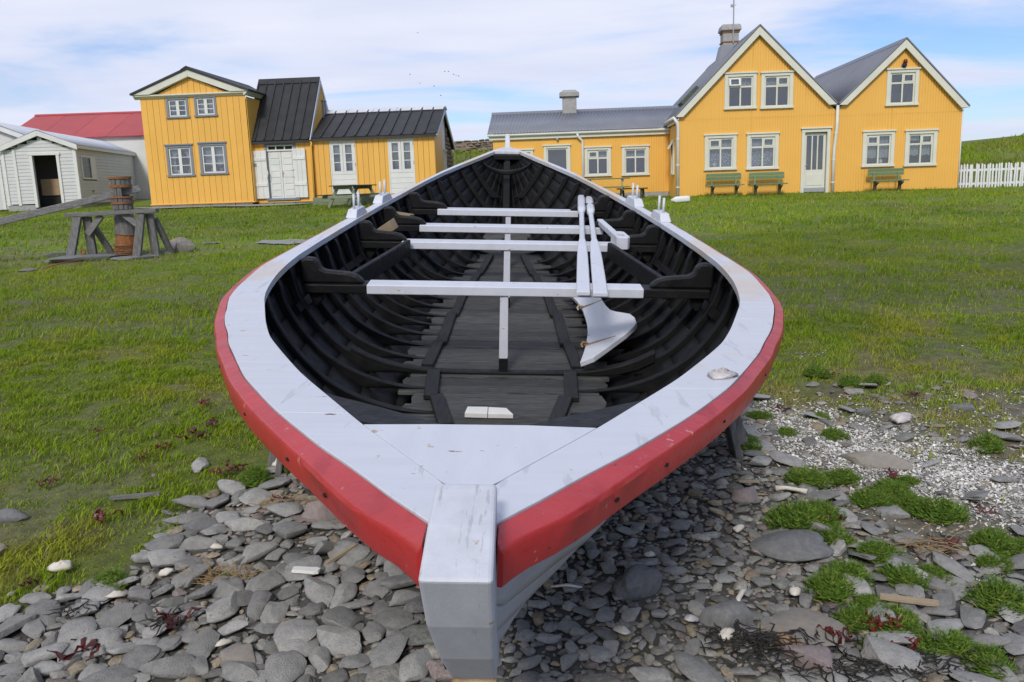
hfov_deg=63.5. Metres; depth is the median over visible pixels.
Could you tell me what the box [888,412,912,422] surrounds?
shell
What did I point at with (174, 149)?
window
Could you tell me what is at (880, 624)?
seaweed
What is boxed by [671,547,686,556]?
stone
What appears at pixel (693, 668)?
stone
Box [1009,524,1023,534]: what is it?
stone
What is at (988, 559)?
green tuft
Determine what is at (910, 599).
driftwood
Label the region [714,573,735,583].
stone
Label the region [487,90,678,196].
wing
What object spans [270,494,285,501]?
seaweed
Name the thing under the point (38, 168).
grey shed
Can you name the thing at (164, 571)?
shell
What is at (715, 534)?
stone
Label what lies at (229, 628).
stone
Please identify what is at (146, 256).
boulder
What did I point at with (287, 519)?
stone
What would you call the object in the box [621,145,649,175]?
window
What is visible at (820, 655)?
stone
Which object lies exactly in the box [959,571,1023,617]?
green tuft
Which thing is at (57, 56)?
sky
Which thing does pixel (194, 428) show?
seaweed
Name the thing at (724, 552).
stone
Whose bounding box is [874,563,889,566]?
stone
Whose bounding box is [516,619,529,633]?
stone
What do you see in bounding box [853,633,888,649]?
green tuft
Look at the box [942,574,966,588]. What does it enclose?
stone
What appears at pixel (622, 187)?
picnic table
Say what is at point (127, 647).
stone
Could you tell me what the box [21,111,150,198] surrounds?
red roofed barn
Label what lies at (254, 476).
green tuft
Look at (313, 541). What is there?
stone
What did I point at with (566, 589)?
stone
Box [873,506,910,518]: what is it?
stone
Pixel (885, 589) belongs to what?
stone
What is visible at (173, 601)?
stone
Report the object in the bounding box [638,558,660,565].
stone
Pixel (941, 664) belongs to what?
stone
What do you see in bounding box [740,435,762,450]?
green tuft
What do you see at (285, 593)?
stone
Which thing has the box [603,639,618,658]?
stone
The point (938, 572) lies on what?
green tuft
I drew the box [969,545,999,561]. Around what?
stone
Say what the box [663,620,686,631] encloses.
stone
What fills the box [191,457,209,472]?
stone
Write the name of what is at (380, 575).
stone
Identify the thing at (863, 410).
stone
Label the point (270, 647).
stone
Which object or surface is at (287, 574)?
stone
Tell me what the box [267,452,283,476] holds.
boat prop
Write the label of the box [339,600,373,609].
stone
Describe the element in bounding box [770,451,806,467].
stone
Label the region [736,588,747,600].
bone
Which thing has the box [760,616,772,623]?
stone
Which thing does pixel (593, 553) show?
stone
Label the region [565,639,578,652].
stone
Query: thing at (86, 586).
stone
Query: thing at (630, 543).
stone
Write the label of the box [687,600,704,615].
stone
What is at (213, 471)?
seaweed
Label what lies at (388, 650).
stone
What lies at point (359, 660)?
stone
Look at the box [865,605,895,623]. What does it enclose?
stone
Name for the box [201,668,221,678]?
stone
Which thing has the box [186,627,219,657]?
stone
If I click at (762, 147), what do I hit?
window
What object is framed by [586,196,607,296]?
oar
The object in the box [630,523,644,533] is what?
stone
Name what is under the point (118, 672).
stone
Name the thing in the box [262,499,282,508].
stone
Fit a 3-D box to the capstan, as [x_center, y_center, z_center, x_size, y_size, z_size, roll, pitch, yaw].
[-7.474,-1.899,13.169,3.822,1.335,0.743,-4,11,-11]
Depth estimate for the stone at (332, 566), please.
3.48 m
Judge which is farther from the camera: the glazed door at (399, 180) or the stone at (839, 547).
the glazed door at (399, 180)
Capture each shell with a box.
[47,559,72,571]
[105,591,127,597]
[158,568,173,576]
[210,543,223,548]
[215,638,232,646]
[613,625,630,634]
[643,551,654,556]
[684,614,699,621]
[707,366,738,379]
[717,627,735,640]
[732,524,744,532]
[788,585,801,595]
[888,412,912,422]
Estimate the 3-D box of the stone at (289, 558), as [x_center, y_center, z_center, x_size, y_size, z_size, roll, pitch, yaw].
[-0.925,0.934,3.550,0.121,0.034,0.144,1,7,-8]
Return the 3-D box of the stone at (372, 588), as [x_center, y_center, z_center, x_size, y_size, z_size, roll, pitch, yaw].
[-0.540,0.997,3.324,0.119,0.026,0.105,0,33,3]
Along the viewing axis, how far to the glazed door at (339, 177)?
28.96 m
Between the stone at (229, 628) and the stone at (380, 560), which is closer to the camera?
the stone at (229, 628)
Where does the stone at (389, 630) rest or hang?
on the ground at (16, 490)
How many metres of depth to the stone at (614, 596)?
3.20 m
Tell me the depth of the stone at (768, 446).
4.59 m
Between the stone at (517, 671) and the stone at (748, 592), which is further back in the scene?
the stone at (748, 592)
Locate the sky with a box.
[0,0,1023,140]
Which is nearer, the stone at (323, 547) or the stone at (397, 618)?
the stone at (397, 618)
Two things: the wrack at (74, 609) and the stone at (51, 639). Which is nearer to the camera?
the stone at (51, 639)
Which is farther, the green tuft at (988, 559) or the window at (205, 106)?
the window at (205, 106)
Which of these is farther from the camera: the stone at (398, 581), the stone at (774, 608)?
the stone at (398, 581)
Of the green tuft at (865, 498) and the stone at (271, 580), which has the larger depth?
the green tuft at (865, 498)
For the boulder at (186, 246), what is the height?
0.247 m
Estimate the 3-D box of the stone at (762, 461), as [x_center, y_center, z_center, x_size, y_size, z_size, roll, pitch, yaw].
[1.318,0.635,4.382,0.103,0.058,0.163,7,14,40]
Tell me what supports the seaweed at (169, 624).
on the stone at (147, 632)
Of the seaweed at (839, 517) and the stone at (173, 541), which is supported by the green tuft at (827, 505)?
the seaweed at (839, 517)
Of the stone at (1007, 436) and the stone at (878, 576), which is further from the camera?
the stone at (1007, 436)
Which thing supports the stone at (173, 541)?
on the ground at (16, 490)
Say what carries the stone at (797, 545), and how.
on the ground at (16, 490)
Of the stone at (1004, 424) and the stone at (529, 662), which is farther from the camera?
the stone at (1004, 424)
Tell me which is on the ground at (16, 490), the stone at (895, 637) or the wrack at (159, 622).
the stone at (895, 637)
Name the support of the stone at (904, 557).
on the ground at (16, 490)
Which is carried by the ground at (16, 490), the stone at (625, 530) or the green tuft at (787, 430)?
the stone at (625, 530)
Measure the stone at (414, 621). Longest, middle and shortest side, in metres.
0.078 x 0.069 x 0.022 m
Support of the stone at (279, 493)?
on the ground at (16, 490)
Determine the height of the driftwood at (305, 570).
0.014 m
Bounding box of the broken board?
[465,407,512,417]
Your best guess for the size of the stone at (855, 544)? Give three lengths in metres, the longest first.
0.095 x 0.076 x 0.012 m
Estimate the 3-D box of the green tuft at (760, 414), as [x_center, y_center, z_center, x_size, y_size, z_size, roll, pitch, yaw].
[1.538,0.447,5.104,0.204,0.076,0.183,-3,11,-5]
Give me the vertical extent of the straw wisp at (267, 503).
0.061 m
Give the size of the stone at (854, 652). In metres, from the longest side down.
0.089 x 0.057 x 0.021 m
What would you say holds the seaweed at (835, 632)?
on the stone at (808, 620)
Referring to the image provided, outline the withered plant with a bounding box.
[178,559,274,586]
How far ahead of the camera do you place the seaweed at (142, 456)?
4.72 m
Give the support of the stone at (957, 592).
on the ground at (16, 490)
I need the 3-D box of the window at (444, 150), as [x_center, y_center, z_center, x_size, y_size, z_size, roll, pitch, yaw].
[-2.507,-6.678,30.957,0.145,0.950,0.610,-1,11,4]
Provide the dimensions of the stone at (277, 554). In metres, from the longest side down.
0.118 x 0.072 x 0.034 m
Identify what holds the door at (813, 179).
in the twin gabled house at (759, 98)
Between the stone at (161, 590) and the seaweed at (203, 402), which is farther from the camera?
the seaweed at (203, 402)
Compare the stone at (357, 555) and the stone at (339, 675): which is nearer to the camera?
the stone at (339, 675)
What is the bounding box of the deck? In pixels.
[313,197,373,204]
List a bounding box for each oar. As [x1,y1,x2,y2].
[576,195,589,295]
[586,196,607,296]
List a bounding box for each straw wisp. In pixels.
[240,493,298,509]
[251,494,318,513]
[878,523,974,558]
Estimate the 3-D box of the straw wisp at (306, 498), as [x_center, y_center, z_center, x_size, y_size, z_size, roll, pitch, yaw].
[-0.999,0.796,4.064,0.510,0.100,0.244,-2,11,0]
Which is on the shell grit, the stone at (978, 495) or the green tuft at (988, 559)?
the stone at (978, 495)
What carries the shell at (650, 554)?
on the stone at (649, 561)
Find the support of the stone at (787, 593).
on the ground at (16, 490)
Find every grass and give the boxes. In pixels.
[0,175,1023,259]
[0,222,1023,344]
[381,133,1023,193]
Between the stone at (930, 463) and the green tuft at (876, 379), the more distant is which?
the green tuft at (876, 379)
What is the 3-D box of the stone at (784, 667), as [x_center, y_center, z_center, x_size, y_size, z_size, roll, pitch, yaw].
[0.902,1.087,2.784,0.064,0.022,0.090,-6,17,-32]
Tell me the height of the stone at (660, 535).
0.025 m
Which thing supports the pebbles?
on the ground at (16, 490)
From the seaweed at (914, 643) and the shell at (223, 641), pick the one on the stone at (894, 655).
the seaweed at (914, 643)
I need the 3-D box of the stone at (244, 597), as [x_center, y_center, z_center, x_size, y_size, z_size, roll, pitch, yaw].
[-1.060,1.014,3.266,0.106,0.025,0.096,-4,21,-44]
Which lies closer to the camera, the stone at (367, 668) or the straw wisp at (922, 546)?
the stone at (367, 668)
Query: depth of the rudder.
5.22 m
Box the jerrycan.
[671,196,689,202]
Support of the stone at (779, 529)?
on the ground at (16, 490)
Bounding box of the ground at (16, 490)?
[0,136,1023,681]
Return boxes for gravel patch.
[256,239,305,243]
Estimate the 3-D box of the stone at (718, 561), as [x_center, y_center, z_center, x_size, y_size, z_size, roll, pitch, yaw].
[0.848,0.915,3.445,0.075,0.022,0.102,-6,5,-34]
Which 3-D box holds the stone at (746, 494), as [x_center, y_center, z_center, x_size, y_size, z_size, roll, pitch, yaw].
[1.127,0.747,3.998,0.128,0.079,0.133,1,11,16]
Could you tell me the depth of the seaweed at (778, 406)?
5.18 m
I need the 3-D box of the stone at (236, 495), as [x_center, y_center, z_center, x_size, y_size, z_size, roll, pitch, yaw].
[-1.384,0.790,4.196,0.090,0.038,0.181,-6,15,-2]
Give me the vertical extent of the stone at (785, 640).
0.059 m
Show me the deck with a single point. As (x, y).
(339, 201)
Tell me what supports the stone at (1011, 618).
on the ground at (16, 490)
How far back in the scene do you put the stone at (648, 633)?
2.97 m
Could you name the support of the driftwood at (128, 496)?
on the ground at (16, 490)
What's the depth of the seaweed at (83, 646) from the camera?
2.92 m
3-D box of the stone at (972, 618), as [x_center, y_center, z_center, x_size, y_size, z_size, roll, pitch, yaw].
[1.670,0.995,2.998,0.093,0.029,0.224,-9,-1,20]
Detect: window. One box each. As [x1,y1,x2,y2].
[80,156,97,179]
[164,143,195,176]
[165,97,189,118]
[193,96,217,116]
[197,141,228,174]
[321,100,326,117]
[443,149,446,169]
[518,148,533,154]
[584,146,611,176]
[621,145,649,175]
[667,139,673,174]
[704,133,737,170]
[723,71,757,109]
[745,132,779,169]
[760,70,794,108]
[861,129,896,166]
[884,67,920,105]
[903,129,938,166]
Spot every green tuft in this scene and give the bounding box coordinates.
[90,567,135,590]
[235,462,274,488]
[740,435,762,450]
[746,409,775,420]
[759,495,839,530]
[777,425,797,436]
[782,461,833,489]
[800,566,856,605]
[802,363,832,378]
[802,496,848,525]
[807,410,829,420]
[813,522,858,547]
[813,557,876,591]
[817,426,850,440]
[820,465,862,486]
[830,601,883,633]
[834,374,866,388]
[847,485,894,508]
[849,591,887,608]
[851,537,910,563]
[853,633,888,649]
[864,371,890,385]
[865,602,924,637]
[868,475,916,497]
[873,559,936,591]
[888,474,922,486]
[888,489,924,512]
[901,494,971,525]
[906,624,981,665]
[913,561,957,585]
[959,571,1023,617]
[963,640,1020,680]
[965,523,1023,557]
[966,429,1007,453]
[973,551,1014,573]
[1010,536,1023,554]
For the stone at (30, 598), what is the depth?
3.30 m
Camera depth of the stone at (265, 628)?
3.06 m
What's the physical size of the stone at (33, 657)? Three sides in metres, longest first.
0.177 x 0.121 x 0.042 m
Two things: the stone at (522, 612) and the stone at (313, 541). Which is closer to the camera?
the stone at (522, 612)
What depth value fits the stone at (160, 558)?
3.54 m
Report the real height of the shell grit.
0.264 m
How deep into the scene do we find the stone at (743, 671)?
2.74 m
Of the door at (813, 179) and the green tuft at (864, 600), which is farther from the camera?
the door at (813, 179)
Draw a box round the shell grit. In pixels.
[725,345,1023,581]
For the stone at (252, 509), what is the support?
on the ground at (16, 490)
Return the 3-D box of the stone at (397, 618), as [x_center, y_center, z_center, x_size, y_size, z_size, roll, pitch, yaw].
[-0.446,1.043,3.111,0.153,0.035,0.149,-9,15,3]
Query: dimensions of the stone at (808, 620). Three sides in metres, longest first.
0.328 x 0.258 x 0.047 m
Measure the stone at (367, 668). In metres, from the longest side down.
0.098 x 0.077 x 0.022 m
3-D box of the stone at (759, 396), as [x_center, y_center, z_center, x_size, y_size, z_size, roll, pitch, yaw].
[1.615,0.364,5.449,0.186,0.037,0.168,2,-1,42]
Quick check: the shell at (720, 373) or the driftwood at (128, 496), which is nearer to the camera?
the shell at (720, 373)
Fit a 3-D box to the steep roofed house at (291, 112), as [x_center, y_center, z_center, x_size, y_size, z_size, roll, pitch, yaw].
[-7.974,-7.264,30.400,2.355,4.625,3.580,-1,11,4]
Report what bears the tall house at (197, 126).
on the ground at (16, 490)
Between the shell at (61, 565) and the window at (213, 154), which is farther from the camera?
the window at (213, 154)
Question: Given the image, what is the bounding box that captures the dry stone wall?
[451,139,492,152]
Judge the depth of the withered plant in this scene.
3.42 m
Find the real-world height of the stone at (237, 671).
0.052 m
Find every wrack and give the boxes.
[43,597,118,618]
[137,605,196,636]
[694,619,777,655]
[703,621,863,671]
[753,641,1007,681]
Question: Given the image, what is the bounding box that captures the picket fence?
[959,162,1023,187]
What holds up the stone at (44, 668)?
on the ground at (16, 490)
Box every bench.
[617,187,647,197]
[705,173,744,195]
[748,172,787,195]
[867,168,908,190]
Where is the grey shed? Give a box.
[0,130,137,210]
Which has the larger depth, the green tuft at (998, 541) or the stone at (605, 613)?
the green tuft at (998, 541)
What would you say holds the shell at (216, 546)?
on the ground at (16, 490)
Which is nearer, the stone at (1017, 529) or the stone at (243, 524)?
the stone at (1017, 529)
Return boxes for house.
[129,66,266,206]
[248,77,328,203]
[309,105,455,197]
[655,0,970,196]
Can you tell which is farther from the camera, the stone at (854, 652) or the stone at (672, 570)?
the stone at (672, 570)
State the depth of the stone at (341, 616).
3.07 m
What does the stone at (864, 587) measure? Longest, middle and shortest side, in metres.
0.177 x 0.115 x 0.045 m
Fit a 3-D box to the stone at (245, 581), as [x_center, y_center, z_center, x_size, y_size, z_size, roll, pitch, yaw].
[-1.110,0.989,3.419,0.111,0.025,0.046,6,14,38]
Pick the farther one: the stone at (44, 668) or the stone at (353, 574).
the stone at (353, 574)
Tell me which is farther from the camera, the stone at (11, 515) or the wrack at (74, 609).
the stone at (11, 515)
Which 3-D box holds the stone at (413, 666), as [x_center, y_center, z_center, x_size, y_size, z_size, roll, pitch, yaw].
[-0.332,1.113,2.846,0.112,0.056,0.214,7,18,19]
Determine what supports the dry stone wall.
on the ground at (16, 490)
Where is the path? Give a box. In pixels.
[137,203,305,207]
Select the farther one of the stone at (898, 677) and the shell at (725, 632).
the shell at (725, 632)
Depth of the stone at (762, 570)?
3.35 m
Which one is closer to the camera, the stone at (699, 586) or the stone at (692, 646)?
the stone at (692, 646)
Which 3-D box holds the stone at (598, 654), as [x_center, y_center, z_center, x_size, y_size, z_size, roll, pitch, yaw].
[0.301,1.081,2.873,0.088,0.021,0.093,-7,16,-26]
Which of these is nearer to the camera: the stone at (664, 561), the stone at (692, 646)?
the stone at (692, 646)
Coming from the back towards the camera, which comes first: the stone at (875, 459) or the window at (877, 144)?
the window at (877, 144)
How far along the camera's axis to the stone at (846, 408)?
5.14 m
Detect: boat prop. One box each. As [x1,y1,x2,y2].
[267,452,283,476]
[725,415,747,461]
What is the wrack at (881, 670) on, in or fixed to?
on the stone at (962, 675)
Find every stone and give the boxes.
[0,508,28,522]
[0,603,20,622]
[0,614,38,639]
[0,638,27,653]
[0,662,26,675]
[19,592,51,603]
[21,617,44,638]
[21,642,67,666]
[25,598,61,627]
[33,660,64,676]
[41,631,58,646]
[55,593,84,601]
[56,586,70,595]
[57,616,96,644]
[57,646,81,670]
[68,627,124,658]
[69,601,99,618]
[78,663,107,681]
[79,579,97,592]
[81,581,120,603]
[81,663,138,681]
[96,603,136,629]
[106,642,136,653]
[113,576,140,585]
[120,644,164,670]
[127,587,151,600]
[130,550,153,562]
[131,603,155,625]
[133,672,154,681]
[134,637,159,645]
[139,653,195,678]
[142,618,166,637]
[145,533,184,550]
[148,549,188,567]
[151,584,173,597]
[153,533,168,537]
[153,606,179,616]
[154,634,181,651]
[158,596,184,607]
[162,512,209,524]
[171,495,208,508]
[171,562,215,591]
[172,614,186,624]
[173,556,203,570]
[175,628,197,643]
[179,536,216,551]
[179,601,200,610]
[181,605,205,617]
[182,517,217,530]
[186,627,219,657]
[188,585,217,599]
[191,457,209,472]
[192,656,208,674]
[201,525,227,534]
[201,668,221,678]
[204,496,228,508]
[206,591,239,622]
[210,534,227,548]
[211,575,244,597]
[215,511,239,523]
[216,554,244,565]
[216,620,247,636]
[217,479,245,495]
[219,643,255,667]
[220,493,229,501]
[221,564,248,576]
[222,661,258,681]
[224,517,264,531]
[225,538,244,548]
[231,489,248,505]
[236,590,253,605]
[239,488,273,506]
[239,576,251,585]
[240,541,278,564]
[241,505,262,513]
[244,670,265,681]
[246,570,285,591]
[246,590,272,620]
[253,651,264,663]
[254,622,278,634]
[255,523,273,534]
[257,476,290,489]
[260,601,288,623]
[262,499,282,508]
[263,641,278,653]
[265,548,286,560]
[265,650,306,681]
[268,502,302,516]
[271,563,286,574]
[272,521,306,538]
[273,518,293,526]
[273,618,317,651]
[274,492,286,499]
[276,586,298,599]
[281,555,324,580]
[283,552,308,564]
[286,635,319,656]
[298,604,321,615]
[300,499,316,512]
[301,500,337,521]
[304,536,327,546]
[304,576,334,606]
[308,646,330,671]
[311,520,335,529]
[313,540,334,554]
[316,625,361,656]
[319,557,339,573]
[321,575,338,587]
[321,606,363,627]
[321,668,349,681]
[328,540,373,566]
[331,582,357,607]
[334,537,359,546]
[338,653,370,668]
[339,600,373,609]
[340,566,365,582]
[353,623,363,632]
[358,664,372,673]
[361,620,385,643]
[362,579,391,597]
[368,633,408,668]
[371,601,393,615]
[374,571,388,579]
[375,554,386,565]
[375,606,412,629]
[380,574,415,588]
[384,560,404,576]
[386,627,399,636]
[389,589,420,605]
[399,648,432,681]
[404,619,418,627]
[509,667,521,677]
[515,608,526,617]
[515,629,537,641]
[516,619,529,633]
[516,655,541,669]
[527,600,549,608]
[535,633,561,643]
[545,596,563,605]
[557,620,580,633]
[560,652,578,671]
[563,582,584,592]
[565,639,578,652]
[567,568,576,582]
[572,606,594,616]
[578,634,597,643]
[582,597,605,608]
[584,541,596,550]
[586,644,612,662]
[587,549,600,559]
[591,582,612,595]
[594,627,617,639]
[596,606,614,621]
[600,561,616,573]
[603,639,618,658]
[611,593,621,599]
[613,564,662,601]
[615,526,635,535]
[621,521,636,525]
[621,538,637,547]
[621,607,640,622]
[624,561,643,568]
[629,666,673,681]
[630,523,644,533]
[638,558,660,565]
[641,625,655,642]
[643,546,659,556]
[643,602,659,609]
[651,609,667,617]
[654,532,669,538]
[658,557,676,566]
[660,538,680,547]
[662,565,686,575]
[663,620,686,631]
[669,520,689,529]
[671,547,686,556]
[674,650,724,681]
[684,638,700,655]
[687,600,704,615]
[689,583,712,589]
[695,592,705,605]
[697,632,711,646]
[699,598,752,628]
[702,531,720,537]
[704,557,726,565]
[712,538,725,548]
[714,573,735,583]
[717,546,733,557]
[729,644,758,652]
[731,486,757,503]
[731,667,755,675]
[733,624,756,636]
[736,588,752,596]
[742,450,764,456]
[743,424,761,436]
[748,456,771,466]
[749,529,833,562]
[750,576,771,587]
[751,423,764,429]
[751,437,775,451]
[751,611,764,620]
[754,393,770,398]
[754,566,777,574]
[757,607,846,645]
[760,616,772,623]
[766,603,789,613]
[769,655,792,671]
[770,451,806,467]
[770,492,790,500]
[772,527,788,532]
[774,485,796,491]
[774,633,804,649]
[780,645,837,672]
[780,670,816,681]
[785,586,804,595]
[796,489,839,502]
[799,592,811,607]
[802,412,826,418]
[809,587,817,595]
[810,522,848,537]
[815,667,853,681]
[830,537,846,555]
[832,506,857,524]
[834,491,853,505]
[836,642,850,653]
[839,405,854,411]
[839,451,912,469]
[844,573,871,595]
[846,648,860,660]
[847,542,860,547]
[847,551,876,559]
[853,671,883,681]
[854,407,870,414]
[855,663,880,673]
[859,383,878,386]
[860,634,929,677]
[861,521,882,535]
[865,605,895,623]
[867,572,888,580]
[870,630,917,643]
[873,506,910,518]
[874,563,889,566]
[875,585,896,595]
[878,667,915,681]
[886,551,917,563]
[886,558,927,578]
[890,539,906,551]
[891,531,924,543]
[895,583,924,597]
[898,602,917,615]
[919,605,956,615]
[920,459,940,467]
[925,571,948,589]
[926,618,964,639]
[931,551,976,584]
[932,589,955,609]
[935,651,964,674]
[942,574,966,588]
[947,403,975,410]
[949,587,966,600]
[949,669,1001,681]
[959,606,985,628]
[961,490,988,499]
[963,597,978,605]
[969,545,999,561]
[970,633,1012,647]
[979,563,1006,574]
[980,656,1019,681]
[987,431,1023,440]
[991,475,1019,481]
[992,421,1021,428]
[996,601,1023,623]
[1002,632,1023,654]
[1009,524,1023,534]
[1009,553,1023,569]
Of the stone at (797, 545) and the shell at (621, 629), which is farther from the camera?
the stone at (797, 545)
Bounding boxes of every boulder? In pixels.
[18,268,37,271]
[44,252,65,257]
[44,254,120,262]
[110,254,159,260]
[160,250,171,254]
[170,237,189,250]
[175,240,194,251]
[203,242,218,244]
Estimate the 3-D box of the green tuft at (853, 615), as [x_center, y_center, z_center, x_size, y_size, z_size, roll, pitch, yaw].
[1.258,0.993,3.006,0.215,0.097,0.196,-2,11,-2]
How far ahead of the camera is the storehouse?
33.24 m
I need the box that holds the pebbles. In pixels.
[0,379,1023,681]
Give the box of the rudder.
[571,297,636,366]
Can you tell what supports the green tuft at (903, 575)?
on the ground at (16, 490)
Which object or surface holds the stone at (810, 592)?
on the ground at (16, 490)
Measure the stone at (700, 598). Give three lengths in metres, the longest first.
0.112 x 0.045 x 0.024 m
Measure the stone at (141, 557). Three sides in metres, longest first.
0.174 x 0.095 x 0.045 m
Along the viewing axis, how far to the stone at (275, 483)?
4.26 m
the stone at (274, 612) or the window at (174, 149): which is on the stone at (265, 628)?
the stone at (274, 612)
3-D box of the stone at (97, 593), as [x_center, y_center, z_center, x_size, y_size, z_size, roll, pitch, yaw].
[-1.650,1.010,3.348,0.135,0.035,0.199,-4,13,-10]
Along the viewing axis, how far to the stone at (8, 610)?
3.23 m
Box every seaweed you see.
[17,576,40,587]
[35,476,63,487]
[47,635,121,661]
[92,508,122,523]
[129,452,147,459]
[154,442,172,448]
[155,607,206,628]
[172,426,211,439]
[196,398,210,404]
[203,417,217,426]
[210,466,226,472]
[217,460,252,473]
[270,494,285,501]
[775,404,790,409]
[817,624,853,643]
[826,510,846,520]
[860,608,903,631]
[873,467,898,477]
[890,636,922,650]
[901,391,921,395]
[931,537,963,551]
[967,503,998,513]
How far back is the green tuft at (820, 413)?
5.01 m
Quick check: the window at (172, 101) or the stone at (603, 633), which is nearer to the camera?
the stone at (603, 633)
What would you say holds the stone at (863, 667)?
on the ground at (16, 490)
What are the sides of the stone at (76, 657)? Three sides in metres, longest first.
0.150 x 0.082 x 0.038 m
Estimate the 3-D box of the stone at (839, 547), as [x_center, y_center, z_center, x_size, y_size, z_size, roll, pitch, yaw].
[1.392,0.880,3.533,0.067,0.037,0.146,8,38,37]
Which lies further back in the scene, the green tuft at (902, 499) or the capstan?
the capstan
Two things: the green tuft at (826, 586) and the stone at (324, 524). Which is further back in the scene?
the stone at (324, 524)
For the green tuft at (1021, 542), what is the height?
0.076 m
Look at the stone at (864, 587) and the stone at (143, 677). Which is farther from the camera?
the stone at (864, 587)
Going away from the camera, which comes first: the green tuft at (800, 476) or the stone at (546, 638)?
the stone at (546, 638)
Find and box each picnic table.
[317,184,378,207]
[587,177,629,196]
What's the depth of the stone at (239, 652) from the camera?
2.88 m
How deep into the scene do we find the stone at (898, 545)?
3.51 m
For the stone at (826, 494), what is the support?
on the ground at (16, 490)
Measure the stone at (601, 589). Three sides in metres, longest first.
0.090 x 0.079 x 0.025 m
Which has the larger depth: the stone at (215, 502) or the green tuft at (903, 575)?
the stone at (215, 502)
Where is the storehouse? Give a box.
[0,123,38,144]
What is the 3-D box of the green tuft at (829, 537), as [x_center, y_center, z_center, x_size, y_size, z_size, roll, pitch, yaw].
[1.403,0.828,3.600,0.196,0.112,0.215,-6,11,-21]
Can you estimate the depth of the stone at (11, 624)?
3.11 m
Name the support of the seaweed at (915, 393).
on the ground at (16, 490)
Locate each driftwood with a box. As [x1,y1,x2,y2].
[109,492,160,499]
[291,566,319,573]
[326,543,356,564]
[738,479,759,482]
[880,593,938,606]
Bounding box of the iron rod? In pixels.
[42,259,84,268]
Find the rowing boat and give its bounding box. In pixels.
[214,134,783,681]
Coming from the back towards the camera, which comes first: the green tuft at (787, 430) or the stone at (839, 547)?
the green tuft at (787, 430)
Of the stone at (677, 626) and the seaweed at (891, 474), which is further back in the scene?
the seaweed at (891, 474)
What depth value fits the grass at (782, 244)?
10.28 m
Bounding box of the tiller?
[597,219,629,249]
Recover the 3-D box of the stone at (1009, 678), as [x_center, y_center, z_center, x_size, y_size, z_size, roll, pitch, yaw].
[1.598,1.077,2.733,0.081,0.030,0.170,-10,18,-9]
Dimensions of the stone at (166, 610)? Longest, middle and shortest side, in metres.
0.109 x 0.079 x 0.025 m
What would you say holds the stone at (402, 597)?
on the ground at (16, 490)
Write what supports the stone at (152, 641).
on the ground at (16, 490)
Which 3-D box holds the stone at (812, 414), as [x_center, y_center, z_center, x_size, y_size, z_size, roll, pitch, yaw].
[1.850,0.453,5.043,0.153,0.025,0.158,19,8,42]
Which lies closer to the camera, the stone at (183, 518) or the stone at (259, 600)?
the stone at (259, 600)
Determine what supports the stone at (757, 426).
on the ground at (16, 490)
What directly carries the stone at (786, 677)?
on the ground at (16, 490)
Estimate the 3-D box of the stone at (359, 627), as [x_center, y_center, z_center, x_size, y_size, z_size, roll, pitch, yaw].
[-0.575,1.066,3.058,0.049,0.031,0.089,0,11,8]
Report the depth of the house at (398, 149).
28.96 m
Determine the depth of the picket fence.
25.94 m
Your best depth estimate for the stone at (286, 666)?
2.81 m
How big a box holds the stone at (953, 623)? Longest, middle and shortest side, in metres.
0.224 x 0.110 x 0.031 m
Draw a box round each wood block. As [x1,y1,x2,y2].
[377,218,397,230]
[396,211,413,215]
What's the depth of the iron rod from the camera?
12.57 m
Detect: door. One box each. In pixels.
[0,187,3,208]
[268,151,284,197]
[281,151,295,197]
[329,140,357,193]
[387,138,415,193]
[543,144,570,170]
[804,133,825,191]
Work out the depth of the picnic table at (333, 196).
26.31 m
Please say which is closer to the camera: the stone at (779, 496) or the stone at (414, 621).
the stone at (414, 621)
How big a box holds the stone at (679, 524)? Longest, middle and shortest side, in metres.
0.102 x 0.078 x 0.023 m
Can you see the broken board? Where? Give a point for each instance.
(484, 412)
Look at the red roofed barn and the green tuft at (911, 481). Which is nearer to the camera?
the green tuft at (911, 481)
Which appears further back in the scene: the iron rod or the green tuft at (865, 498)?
the iron rod
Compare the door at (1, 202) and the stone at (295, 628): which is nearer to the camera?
the stone at (295, 628)
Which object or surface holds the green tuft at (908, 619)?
on the ground at (16, 490)
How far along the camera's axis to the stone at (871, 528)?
3.66 m
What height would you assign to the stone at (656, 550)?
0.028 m
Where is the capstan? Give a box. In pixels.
[0,176,174,255]
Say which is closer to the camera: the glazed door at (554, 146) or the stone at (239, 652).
the stone at (239, 652)
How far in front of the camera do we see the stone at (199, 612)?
3.18 m
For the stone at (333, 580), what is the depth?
3.38 m
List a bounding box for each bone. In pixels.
[551,583,581,587]
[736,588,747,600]
[775,485,807,494]
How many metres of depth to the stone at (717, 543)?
3.59 m
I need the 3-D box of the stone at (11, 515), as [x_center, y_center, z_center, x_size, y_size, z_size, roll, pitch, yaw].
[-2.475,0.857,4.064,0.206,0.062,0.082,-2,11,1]
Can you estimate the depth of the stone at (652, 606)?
3.15 m
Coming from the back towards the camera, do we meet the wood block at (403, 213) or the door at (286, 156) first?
the door at (286, 156)
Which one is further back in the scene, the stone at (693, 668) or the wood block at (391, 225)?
the wood block at (391, 225)
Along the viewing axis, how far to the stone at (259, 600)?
3.17 m
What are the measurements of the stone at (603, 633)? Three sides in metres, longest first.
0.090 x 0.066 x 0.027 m
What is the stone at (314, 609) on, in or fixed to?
on the ground at (16, 490)
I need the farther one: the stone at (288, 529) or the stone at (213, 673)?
the stone at (288, 529)
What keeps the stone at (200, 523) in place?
on the ground at (16, 490)

